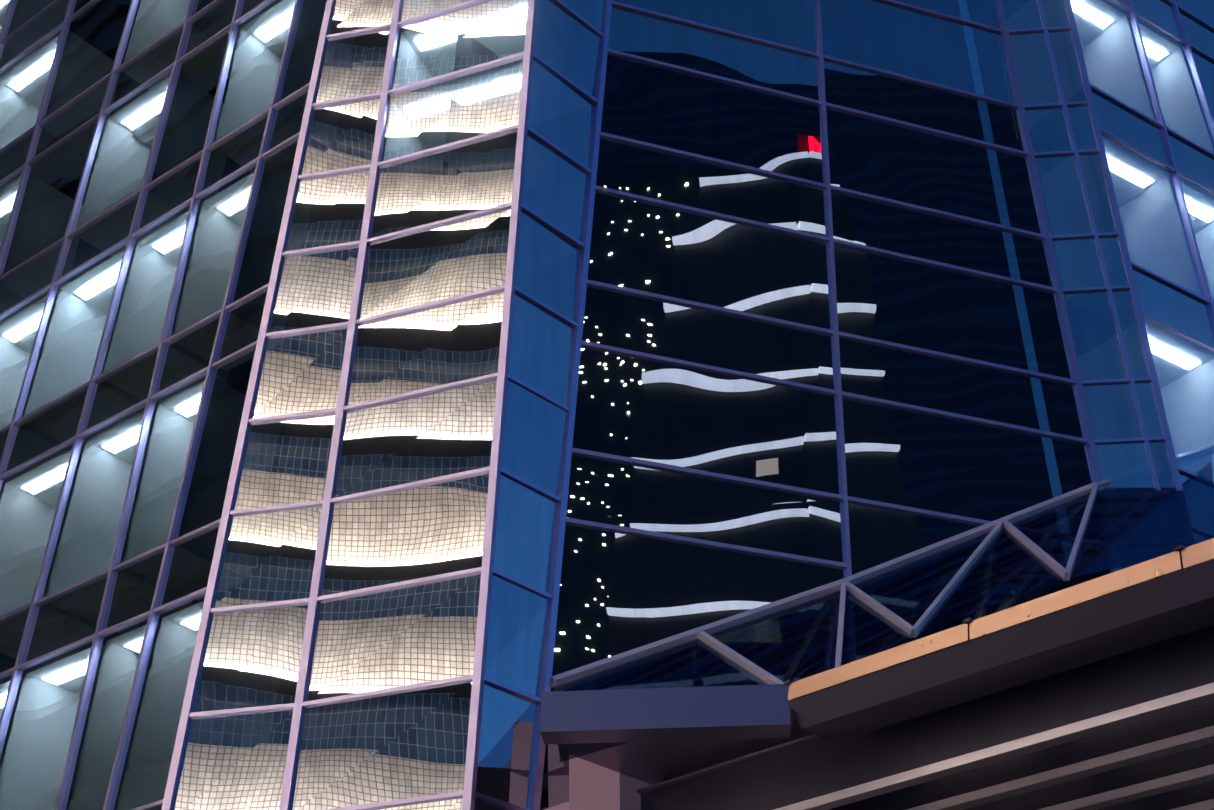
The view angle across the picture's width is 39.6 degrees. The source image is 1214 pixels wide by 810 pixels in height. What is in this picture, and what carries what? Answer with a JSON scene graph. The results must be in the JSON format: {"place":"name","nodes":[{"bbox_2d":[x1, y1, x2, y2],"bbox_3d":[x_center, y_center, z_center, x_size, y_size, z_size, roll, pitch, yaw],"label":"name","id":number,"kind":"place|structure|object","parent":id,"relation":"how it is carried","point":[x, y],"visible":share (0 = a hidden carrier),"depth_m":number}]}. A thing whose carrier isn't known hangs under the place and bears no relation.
{"place":"outdoors","nodes":[
{"label":"outdoors","id":0,"kind":"place"},
{"bbox_2d":[543,757,619,809],"bbox_3d":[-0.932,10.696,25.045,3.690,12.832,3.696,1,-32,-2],"label":"entrance pier","id":1,"kind":"structure","parent":0,"point":[592,786],"depth_m":26.30},
{"bbox_2d":[0,0,1213,809],"bbox_3d":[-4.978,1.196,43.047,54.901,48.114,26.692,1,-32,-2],"label":"tower","id":2,"kind":"structure","parent":0,"point":[620,592],"depth_m":32.45},
{"label":"ground","id":3,"kind":"structure","parent":0,"visible":0},
{"bbox_2d":[0,0,1213,809],"bbox_3d":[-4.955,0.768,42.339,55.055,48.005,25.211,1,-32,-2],"label":"tower frame","id":4,"kind":"object","parent":3,"relation":"on","point":[478,678],"visible":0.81,"depth_m":32.27},
{"bbox_2d":[540,538,1213,809],"bbox_3d":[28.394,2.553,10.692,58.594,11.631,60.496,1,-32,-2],"label":"entrance canopy","id":5,"kind":"object","parent":3,"relation":"on","point":[1096,693],"visible":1,"depth_m":23.32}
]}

